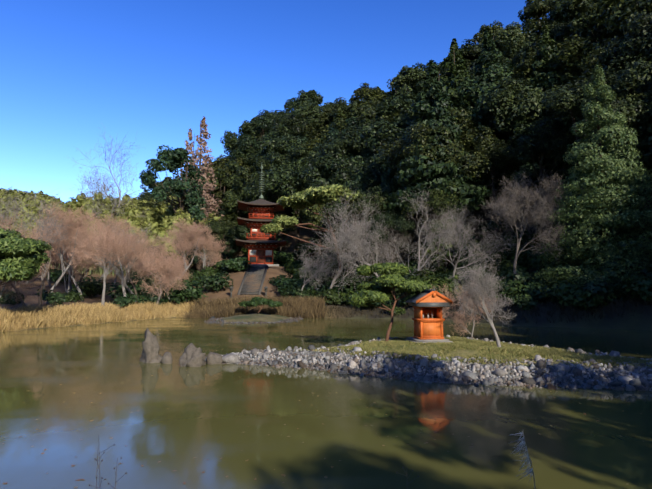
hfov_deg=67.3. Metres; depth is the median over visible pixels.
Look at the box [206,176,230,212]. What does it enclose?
forest tree
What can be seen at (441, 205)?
forest tree
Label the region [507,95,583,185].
forest tree
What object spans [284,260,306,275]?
pagoda shrub
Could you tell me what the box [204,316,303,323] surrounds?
spit stones
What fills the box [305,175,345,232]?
forest tree
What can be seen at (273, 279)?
pagoda shrub
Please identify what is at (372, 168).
forest tree
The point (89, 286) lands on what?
bank shrub
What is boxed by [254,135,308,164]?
forest tree
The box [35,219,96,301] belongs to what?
bare tree
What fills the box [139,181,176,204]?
forest tree
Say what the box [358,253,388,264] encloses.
shore belt
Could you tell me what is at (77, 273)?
bare tree
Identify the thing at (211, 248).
bare tree
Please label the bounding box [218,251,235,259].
shore bush
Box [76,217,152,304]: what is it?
bare tree
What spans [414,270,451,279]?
shore bush
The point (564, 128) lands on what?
forest tree
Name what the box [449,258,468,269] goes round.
shore belt
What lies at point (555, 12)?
forest tree
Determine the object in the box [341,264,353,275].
shore belt
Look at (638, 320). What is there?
ground
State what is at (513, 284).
shore belt
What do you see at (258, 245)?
pagoda
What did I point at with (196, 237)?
bare tree
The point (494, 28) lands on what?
forest tree
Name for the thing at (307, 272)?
shore bush
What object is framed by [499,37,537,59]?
forest tree
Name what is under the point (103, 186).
bare tree
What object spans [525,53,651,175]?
forest tree
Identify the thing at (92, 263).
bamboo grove
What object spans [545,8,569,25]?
forest tree
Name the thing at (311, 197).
umbrella pine
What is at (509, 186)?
bare tree
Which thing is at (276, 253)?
pagoda shrub
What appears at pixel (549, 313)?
dry shore grass
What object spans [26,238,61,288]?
bare tree
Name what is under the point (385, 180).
forest tree
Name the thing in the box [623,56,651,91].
forest tree
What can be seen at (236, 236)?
forest tree
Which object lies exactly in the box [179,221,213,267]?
bare tree
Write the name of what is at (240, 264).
pagoda shrub
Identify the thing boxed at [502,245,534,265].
shore belt
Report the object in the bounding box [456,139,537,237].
forest tree
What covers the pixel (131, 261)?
bare tree
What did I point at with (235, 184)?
forest tree
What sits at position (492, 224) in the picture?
understory
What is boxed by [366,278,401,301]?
shore belt
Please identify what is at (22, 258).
pine
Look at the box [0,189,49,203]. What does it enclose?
bamboo grove
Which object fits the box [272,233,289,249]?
understory
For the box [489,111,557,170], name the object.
forest tree
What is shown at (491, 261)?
shore bush
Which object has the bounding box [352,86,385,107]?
forest tree
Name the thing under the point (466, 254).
shore belt
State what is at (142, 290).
bank shrub
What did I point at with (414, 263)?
shore belt
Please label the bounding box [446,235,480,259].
shore belt
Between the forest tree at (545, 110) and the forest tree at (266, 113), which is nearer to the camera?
the forest tree at (545, 110)
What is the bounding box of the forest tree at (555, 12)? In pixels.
[549,0,567,24]
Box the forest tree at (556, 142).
[507,120,580,229]
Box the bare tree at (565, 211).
[554,189,610,237]
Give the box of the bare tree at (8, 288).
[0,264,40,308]
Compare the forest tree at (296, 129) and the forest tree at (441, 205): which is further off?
the forest tree at (296, 129)
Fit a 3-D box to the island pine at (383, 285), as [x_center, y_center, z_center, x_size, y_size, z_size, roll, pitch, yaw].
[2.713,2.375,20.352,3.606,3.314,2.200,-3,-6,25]
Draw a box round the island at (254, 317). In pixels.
[211,313,297,323]
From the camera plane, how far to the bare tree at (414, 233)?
58.09 m
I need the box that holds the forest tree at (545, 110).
[509,101,572,184]
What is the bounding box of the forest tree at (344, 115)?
[332,108,364,130]
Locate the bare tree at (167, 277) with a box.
[131,250,186,302]
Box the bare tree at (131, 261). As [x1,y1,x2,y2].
[87,226,166,302]
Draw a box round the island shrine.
[405,289,452,342]
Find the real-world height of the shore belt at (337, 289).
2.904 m
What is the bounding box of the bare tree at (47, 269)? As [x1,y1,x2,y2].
[0,190,71,305]
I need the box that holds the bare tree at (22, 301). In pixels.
[5,220,49,307]
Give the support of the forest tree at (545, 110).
on the ground at (638, 320)
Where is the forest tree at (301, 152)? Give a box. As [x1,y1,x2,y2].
[268,142,321,225]
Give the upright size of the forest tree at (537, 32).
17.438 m
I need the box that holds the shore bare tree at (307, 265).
[295,245,340,294]
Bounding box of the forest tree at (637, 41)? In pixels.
[588,10,651,89]
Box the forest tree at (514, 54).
[510,35,540,62]
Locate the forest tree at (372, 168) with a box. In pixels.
[348,156,403,190]
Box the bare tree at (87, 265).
[51,245,105,281]
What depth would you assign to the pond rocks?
17.03 m
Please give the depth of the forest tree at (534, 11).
96.37 m
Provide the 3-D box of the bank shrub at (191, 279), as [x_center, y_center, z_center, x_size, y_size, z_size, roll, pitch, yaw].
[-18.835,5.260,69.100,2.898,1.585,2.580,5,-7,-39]
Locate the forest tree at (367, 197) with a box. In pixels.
[318,186,388,271]
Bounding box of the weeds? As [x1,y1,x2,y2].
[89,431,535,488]
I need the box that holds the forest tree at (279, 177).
[249,158,309,247]
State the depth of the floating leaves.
7.93 m
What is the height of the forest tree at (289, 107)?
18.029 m
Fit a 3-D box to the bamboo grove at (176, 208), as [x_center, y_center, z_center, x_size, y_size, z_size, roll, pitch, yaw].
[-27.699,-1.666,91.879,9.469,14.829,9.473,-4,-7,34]
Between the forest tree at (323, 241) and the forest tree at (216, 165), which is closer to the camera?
the forest tree at (323, 241)
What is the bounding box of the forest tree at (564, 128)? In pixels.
[528,58,651,160]
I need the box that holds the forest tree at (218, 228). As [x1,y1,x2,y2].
[203,217,234,261]
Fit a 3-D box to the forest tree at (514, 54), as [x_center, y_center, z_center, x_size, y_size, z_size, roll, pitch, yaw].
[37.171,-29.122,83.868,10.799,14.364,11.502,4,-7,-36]
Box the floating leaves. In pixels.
[2,348,641,487]
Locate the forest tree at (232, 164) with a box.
[226,153,256,181]
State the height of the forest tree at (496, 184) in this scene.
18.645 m
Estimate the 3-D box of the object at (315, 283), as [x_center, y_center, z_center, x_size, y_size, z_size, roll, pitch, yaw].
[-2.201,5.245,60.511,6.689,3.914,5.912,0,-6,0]
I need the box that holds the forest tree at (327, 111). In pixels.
[319,107,333,114]
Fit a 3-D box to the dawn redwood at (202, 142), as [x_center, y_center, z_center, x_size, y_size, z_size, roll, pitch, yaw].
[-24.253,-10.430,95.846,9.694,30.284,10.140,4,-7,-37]
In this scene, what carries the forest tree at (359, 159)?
on the ground at (638, 320)
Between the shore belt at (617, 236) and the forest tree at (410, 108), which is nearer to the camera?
the shore belt at (617, 236)
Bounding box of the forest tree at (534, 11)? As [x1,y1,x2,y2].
[517,0,556,39]
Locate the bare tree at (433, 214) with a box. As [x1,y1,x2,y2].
[417,207,479,263]
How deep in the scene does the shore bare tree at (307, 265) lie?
56.59 m
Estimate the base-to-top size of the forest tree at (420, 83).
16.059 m
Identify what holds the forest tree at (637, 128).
on the ground at (638, 320)
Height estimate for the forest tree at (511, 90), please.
16.198 m
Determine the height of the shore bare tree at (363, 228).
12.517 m
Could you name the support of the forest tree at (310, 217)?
on the ground at (638, 320)
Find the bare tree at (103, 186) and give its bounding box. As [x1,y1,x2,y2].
[65,129,154,268]
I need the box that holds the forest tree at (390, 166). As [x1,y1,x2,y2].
[382,120,475,242]
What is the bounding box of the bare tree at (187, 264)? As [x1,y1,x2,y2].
[174,255,195,279]
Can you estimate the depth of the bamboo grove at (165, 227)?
82.06 m
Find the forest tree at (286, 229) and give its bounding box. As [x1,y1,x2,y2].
[274,213,295,256]
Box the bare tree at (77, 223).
[28,200,97,303]
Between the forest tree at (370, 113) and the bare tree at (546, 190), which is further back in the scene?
the forest tree at (370, 113)
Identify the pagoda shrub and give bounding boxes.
[154,279,185,288]
[182,268,199,279]
[195,271,233,291]
[196,266,222,277]
[212,259,232,269]
[219,266,231,271]
[220,257,252,272]
[228,257,249,267]
[268,275,289,285]
[273,251,284,259]
[273,251,295,265]
[283,256,315,265]
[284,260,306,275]
[284,265,298,273]
[288,250,307,258]
[293,237,321,254]
[308,242,323,251]
[313,252,332,262]
[323,256,343,274]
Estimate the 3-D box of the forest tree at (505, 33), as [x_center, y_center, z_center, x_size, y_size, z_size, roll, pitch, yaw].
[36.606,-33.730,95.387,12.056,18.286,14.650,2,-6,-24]
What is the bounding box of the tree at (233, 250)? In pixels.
[219,238,237,257]
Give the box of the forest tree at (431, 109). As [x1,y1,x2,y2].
[384,59,491,261]
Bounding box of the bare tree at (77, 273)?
[53,253,87,292]
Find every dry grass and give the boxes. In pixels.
[0,300,211,331]
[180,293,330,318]
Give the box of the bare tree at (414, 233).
[390,212,423,257]
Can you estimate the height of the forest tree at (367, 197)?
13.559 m
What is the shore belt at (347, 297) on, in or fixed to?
on the ground at (638, 320)
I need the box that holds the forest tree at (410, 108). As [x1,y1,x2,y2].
[398,90,433,123]
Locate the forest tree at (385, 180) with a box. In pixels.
[375,156,413,223]
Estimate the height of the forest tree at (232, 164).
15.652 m
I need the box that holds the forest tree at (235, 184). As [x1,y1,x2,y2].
[196,167,243,215]
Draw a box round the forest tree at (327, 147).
[306,135,371,170]
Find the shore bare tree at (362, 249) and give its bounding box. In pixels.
[305,213,398,293]
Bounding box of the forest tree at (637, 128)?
[603,121,651,212]
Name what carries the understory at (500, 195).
on the ground at (638, 320)
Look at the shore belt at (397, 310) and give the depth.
46.07 m
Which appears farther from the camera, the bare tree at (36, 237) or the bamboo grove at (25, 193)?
the bamboo grove at (25, 193)
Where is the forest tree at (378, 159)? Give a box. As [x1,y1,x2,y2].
[372,127,406,189]
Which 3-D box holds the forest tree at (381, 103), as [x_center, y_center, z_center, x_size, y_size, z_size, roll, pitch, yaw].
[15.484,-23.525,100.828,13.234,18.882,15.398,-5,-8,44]
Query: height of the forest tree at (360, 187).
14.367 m
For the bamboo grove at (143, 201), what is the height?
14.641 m
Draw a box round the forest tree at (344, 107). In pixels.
[329,100,359,127]
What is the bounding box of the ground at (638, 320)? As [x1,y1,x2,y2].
[0,142,651,331]
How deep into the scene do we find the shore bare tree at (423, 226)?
52.56 m
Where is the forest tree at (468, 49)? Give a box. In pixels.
[439,39,482,77]
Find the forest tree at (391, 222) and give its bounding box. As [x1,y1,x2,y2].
[361,209,415,262]
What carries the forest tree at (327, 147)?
on the ground at (638, 320)
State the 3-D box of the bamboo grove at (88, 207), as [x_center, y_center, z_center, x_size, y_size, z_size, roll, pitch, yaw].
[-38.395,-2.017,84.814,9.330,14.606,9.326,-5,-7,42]
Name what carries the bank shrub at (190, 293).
on the ground at (638, 320)
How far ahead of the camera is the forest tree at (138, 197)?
140.75 m
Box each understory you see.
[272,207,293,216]
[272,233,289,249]
[415,228,482,267]
[415,249,446,263]
[466,185,497,208]
[478,216,516,231]
[485,186,523,200]
[510,168,551,192]
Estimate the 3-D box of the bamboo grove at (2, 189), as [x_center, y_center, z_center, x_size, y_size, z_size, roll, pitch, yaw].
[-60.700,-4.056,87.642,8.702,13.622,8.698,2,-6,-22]
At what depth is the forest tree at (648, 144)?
42.01 m
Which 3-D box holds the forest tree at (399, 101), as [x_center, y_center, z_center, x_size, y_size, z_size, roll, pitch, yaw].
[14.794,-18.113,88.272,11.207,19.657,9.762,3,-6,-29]
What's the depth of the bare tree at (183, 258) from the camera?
60.53 m
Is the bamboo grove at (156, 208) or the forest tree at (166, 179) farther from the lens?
the forest tree at (166, 179)
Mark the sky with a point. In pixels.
(147, 71)
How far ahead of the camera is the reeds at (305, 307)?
48.17 m
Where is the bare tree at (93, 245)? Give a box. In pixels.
[77,216,132,283]
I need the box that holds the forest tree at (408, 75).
[384,62,428,100]
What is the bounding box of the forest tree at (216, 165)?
[205,154,253,177]
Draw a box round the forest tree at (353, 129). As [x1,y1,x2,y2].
[338,109,373,142]
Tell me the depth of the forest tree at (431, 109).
55.74 m
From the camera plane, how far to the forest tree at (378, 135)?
80.74 m
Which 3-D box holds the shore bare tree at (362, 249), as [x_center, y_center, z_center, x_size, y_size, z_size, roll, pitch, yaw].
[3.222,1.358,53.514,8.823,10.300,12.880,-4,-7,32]
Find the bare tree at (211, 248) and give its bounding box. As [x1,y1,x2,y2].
[198,229,224,269]
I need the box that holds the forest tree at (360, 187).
[348,173,368,235]
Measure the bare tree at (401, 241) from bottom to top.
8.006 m
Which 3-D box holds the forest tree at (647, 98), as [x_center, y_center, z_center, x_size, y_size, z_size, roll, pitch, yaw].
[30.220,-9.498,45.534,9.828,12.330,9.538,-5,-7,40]
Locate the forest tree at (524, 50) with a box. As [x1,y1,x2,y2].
[501,40,547,80]
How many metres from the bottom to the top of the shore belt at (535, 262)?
3.133 m
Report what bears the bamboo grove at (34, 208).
on the ground at (638, 320)
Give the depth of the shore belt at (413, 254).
59.12 m
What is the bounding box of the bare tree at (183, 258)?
[150,253,188,282]
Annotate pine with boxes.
[0,228,53,285]
[238,297,282,312]
[260,184,376,276]
[348,262,431,340]
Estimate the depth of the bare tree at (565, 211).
43.19 m
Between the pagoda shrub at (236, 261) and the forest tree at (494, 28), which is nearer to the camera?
the pagoda shrub at (236, 261)
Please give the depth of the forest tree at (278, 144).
107.17 m
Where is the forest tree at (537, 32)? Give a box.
[525,22,542,38]
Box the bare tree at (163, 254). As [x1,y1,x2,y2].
[135,239,191,299]
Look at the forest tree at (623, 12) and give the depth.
55.07 m
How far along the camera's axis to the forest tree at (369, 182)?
74.31 m
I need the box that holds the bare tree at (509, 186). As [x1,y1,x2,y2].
[480,170,566,242]
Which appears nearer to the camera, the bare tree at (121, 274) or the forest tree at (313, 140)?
the bare tree at (121, 274)
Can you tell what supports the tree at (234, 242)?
on the ground at (638, 320)
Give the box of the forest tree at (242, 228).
[235,225,250,238]
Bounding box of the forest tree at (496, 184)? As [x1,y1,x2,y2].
[461,83,509,214]
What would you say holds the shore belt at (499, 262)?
on the ground at (638, 320)
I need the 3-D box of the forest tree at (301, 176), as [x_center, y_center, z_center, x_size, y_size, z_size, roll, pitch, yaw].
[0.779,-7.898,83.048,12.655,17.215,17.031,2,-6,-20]
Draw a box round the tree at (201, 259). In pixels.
[186,248,214,271]
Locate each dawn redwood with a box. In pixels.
[173,128,196,209]
[187,116,223,266]
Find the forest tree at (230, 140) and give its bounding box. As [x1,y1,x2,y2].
[220,128,241,154]
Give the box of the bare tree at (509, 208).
[484,182,582,286]
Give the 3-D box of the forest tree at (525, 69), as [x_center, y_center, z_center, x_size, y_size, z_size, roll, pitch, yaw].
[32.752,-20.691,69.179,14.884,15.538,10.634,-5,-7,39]
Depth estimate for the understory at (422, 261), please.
57.56 m
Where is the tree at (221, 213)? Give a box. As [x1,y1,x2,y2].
[218,206,234,216]
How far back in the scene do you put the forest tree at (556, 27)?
78.04 m
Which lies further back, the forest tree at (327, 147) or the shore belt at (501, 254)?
the forest tree at (327, 147)
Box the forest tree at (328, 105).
[284,91,335,117]
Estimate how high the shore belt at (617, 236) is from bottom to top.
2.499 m
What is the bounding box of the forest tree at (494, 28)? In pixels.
[473,21,503,44]
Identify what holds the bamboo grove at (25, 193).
on the ground at (638, 320)
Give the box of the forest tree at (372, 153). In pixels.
[363,114,388,175]
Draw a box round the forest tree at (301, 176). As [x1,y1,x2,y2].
[291,152,374,191]
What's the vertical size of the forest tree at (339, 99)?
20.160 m
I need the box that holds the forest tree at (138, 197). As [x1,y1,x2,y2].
[137,192,168,200]
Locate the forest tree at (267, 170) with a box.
[242,168,285,213]
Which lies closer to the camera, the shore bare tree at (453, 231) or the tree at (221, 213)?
the shore bare tree at (453, 231)
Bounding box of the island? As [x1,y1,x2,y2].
[240,339,651,386]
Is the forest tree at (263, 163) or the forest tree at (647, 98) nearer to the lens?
the forest tree at (647, 98)
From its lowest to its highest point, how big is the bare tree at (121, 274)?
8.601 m
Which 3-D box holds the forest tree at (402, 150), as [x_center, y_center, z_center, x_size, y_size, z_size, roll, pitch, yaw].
[14.009,-7.657,60.724,14.606,18.359,18.005,1,-6,-13]
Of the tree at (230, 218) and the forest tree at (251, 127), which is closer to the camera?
the tree at (230, 218)
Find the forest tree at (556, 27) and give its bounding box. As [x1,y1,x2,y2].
[539,20,570,44]
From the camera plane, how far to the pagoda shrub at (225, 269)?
70.34 m
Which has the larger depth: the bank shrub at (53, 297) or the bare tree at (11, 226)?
the bank shrub at (53, 297)
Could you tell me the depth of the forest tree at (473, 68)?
78.38 m
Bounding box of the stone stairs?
[237,266,267,294]
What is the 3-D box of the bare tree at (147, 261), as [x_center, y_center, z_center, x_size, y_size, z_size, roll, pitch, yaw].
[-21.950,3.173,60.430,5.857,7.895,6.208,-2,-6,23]
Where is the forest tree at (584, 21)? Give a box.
[558,0,621,47]
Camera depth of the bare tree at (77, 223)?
47.53 m
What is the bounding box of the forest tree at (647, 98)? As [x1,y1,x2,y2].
[602,83,651,159]
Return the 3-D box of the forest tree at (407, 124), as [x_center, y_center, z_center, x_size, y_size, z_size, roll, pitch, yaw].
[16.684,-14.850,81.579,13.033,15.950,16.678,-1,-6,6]
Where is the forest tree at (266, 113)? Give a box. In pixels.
[238,110,276,135]
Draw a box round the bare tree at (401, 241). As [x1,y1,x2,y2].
[365,228,412,263]
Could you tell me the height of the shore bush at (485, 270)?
2.658 m
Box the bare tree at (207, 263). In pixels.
[202,256,230,267]
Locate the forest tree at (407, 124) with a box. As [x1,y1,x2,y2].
[389,113,414,143]
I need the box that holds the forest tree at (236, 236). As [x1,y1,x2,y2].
[213,224,246,255]
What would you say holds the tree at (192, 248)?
on the ground at (638, 320)
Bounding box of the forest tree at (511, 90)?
[482,75,559,191]
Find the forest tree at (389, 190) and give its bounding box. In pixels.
[361,185,403,221]
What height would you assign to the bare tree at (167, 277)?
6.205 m
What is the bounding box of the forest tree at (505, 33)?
[478,21,540,57]
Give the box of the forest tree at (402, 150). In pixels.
[377,107,500,222]
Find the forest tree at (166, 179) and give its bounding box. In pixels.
[150,177,173,189]
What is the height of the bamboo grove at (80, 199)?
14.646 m
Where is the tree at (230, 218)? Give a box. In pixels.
[218,212,239,228]
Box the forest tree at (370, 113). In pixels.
[334,101,383,136]
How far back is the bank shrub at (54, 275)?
68.14 m
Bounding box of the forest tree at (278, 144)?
[250,123,298,163]
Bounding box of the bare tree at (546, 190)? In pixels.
[519,172,567,233]
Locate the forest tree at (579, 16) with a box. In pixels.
[560,0,614,42]
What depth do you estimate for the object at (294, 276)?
60.43 m
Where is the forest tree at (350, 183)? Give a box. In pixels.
[331,171,380,194]
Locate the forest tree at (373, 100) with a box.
[366,90,392,107]
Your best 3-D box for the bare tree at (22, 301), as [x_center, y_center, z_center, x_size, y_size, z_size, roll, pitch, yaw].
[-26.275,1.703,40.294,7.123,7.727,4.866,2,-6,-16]
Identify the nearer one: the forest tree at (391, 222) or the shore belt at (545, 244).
the shore belt at (545, 244)
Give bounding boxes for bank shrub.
[0,290,24,304]
[35,289,67,304]
[46,268,75,283]
[62,289,86,301]
[71,275,108,297]
[105,276,156,298]
[110,294,139,307]
[126,271,154,285]
[135,293,167,305]
[155,284,176,300]
[162,279,207,304]
[185,276,199,285]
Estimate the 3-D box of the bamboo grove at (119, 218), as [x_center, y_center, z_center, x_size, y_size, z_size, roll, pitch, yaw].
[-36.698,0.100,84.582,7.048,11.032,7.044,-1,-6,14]
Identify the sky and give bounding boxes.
[0,0,560,203]
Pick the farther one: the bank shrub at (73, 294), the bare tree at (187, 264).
the bare tree at (187, 264)
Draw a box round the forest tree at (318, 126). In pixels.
[301,113,333,145]
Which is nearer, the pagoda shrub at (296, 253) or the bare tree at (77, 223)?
the bare tree at (77, 223)
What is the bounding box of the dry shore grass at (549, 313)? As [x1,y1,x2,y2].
[322,291,650,323]
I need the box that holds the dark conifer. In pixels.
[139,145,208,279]
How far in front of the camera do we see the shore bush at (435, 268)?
53.24 m
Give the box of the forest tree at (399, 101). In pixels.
[379,92,416,126]
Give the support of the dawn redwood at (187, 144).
on the ground at (638, 320)
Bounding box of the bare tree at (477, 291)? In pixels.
[447,247,517,346]
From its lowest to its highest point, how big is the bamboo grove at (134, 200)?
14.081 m
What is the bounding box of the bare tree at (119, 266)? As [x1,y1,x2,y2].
[91,251,139,281]
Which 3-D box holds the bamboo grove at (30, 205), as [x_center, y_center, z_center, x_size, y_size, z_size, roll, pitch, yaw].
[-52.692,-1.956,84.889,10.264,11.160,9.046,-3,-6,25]
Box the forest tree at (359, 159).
[305,150,369,185]
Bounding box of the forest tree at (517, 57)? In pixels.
[512,46,536,74]
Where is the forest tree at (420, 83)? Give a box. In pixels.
[415,68,472,92]
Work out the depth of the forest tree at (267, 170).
94.83 m
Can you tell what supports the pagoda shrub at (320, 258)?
on the ground at (638, 320)
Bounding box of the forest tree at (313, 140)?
[299,124,358,150]
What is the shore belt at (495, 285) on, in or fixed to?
on the ground at (638, 320)
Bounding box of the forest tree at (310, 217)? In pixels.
[292,204,330,262]
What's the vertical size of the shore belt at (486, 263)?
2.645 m
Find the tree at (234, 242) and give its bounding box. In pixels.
[216,225,238,253]
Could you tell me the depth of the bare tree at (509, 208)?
41.13 m
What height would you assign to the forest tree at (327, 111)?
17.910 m
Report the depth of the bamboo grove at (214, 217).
91.76 m
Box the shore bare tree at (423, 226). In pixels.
[372,180,462,275]
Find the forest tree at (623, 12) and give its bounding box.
[587,0,651,45]
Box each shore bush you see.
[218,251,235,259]
[296,266,327,280]
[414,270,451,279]
[426,262,451,273]
[451,263,504,283]
[479,258,498,269]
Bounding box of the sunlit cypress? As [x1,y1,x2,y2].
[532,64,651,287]
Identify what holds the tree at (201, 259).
on the ground at (638, 320)
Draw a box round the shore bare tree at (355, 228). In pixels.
[316,186,375,304]
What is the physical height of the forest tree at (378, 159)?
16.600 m
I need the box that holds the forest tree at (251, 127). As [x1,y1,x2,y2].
[238,115,275,153]
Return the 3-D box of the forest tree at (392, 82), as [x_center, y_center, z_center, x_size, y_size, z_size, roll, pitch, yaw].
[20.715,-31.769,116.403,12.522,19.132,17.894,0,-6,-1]
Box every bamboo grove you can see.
[0,188,11,200]
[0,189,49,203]
[1,195,53,266]
[2,190,48,223]
[4,201,51,230]
[22,190,55,198]
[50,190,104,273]
[76,222,102,274]
[83,193,133,274]
[97,212,127,275]
[114,197,148,205]
[124,204,162,275]
[124,206,138,269]
[125,208,165,275]
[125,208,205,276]
[130,197,166,273]
[130,197,167,272]
[137,202,175,275]
[168,196,203,267]
[185,208,220,268]
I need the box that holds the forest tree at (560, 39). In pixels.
[553,25,598,44]
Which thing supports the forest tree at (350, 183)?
on the ground at (638, 320)
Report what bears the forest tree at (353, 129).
on the ground at (638, 320)
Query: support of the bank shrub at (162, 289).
on the ground at (638, 320)
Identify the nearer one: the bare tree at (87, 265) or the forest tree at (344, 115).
the bare tree at (87, 265)
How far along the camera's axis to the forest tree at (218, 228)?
81.37 m
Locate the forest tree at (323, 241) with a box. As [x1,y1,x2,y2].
[317,221,379,258]
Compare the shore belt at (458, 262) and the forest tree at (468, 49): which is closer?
the shore belt at (458, 262)
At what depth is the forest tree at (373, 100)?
110.10 m
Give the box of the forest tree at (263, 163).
[236,156,273,187]
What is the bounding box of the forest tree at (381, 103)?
[373,86,401,119]
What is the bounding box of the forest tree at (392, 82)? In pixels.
[386,69,404,92]
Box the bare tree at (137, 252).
[97,223,168,303]
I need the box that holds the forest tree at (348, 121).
[312,115,358,156]
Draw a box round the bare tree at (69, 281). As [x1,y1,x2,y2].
[44,221,95,292]
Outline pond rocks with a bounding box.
[139,327,240,366]
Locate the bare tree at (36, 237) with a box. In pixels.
[26,223,60,283]
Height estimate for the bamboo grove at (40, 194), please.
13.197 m
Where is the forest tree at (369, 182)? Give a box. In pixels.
[351,176,379,198]
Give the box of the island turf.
[283,336,651,367]
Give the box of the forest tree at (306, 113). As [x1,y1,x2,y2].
[291,98,327,127]
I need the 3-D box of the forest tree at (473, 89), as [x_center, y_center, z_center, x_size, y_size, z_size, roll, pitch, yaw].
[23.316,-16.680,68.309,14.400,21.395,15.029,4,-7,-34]
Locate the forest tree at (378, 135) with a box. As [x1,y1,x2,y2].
[344,101,412,158]
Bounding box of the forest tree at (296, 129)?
[266,115,308,137]
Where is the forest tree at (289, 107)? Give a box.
[271,104,294,122]
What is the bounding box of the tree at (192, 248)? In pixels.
[175,232,220,268]
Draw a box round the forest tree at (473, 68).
[466,55,508,76]
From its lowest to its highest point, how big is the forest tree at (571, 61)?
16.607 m
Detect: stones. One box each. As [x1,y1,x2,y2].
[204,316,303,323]
[205,335,651,390]
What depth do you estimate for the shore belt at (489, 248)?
50.28 m
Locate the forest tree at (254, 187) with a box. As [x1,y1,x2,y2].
[240,155,308,247]
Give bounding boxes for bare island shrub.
[432,285,457,324]
[449,282,498,336]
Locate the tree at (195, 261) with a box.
[186,247,208,270]
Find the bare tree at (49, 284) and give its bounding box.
[37,233,64,286]
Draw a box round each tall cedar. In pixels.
[434,38,490,213]
[470,27,504,134]
[525,21,571,99]
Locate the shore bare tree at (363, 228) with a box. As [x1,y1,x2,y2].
[338,188,406,264]
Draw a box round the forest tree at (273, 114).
[265,110,288,122]
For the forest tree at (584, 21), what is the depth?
66.45 m
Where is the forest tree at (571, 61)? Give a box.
[547,25,638,83]
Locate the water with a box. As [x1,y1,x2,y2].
[0,317,651,488]
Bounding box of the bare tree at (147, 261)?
[129,239,166,288]
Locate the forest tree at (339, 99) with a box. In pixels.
[328,97,348,117]
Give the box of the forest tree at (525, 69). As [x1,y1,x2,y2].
[513,39,598,124]
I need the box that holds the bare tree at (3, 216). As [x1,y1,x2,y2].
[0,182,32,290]
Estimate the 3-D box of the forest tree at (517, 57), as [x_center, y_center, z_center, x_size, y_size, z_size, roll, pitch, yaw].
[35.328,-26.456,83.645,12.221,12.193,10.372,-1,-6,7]
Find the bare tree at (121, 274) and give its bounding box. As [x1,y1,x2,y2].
[63,222,137,295]
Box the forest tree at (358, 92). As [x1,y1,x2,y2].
[349,83,371,103]
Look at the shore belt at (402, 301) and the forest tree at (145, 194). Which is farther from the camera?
the forest tree at (145, 194)
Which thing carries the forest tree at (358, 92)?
on the ground at (638, 320)
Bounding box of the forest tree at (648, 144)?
[636,106,651,168]
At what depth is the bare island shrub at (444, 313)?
22.23 m
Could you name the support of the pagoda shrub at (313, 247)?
on the ground at (638, 320)
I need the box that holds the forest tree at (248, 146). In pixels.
[230,117,291,159]
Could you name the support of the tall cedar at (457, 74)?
on the ground at (638, 320)
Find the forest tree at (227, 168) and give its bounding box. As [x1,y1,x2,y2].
[219,156,253,181]
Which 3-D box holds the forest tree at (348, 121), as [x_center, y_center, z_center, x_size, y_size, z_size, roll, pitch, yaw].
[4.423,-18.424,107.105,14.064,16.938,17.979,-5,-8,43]
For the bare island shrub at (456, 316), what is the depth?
21.98 m
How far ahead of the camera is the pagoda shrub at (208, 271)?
69.56 m
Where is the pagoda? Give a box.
[235,165,286,266]
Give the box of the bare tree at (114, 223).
[65,209,135,296]
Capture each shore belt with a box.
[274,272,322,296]
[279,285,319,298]
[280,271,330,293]
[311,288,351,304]
[320,278,356,293]
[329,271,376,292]
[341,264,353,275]
[342,291,354,304]
[351,293,393,307]
[353,270,381,281]
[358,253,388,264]
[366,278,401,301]
[385,305,405,314]
[396,292,412,305]
[398,247,422,264]
[401,260,431,269]
[402,267,436,280]
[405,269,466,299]
[432,270,469,290]
[445,290,466,302]
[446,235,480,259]
[447,261,476,273]
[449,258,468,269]
[456,256,491,269]
[458,246,486,260]
[473,240,514,261]
[479,278,507,298]
[486,248,512,260]
[489,258,505,266]
[490,259,529,278]
[491,279,531,299]
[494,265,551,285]
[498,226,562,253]
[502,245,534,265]
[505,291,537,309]
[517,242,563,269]
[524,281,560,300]
[529,239,561,251]
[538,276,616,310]
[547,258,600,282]
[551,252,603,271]
[574,270,625,288]
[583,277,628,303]
[598,212,651,243]
[599,229,632,243]
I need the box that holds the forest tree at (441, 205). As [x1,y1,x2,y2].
[401,181,472,266]
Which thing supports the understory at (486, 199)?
on the ground at (638, 320)
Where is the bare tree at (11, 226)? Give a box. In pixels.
[0,209,39,238]
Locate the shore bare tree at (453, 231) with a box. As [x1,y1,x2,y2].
[407,205,524,280]
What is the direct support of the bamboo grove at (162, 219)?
on the ground at (638, 320)
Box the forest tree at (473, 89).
[450,49,537,140]
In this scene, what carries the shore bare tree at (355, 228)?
on the ground at (638, 320)
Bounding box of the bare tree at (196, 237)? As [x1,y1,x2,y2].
[162,216,215,279]
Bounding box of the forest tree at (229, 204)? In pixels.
[221,189,277,218]
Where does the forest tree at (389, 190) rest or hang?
on the ground at (638, 320)
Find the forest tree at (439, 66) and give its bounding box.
[424,61,442,74]
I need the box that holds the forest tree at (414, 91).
[399,76,438,97]
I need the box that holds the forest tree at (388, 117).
[363,105,412,140]
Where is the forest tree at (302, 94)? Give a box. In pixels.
[284,89,322,112]

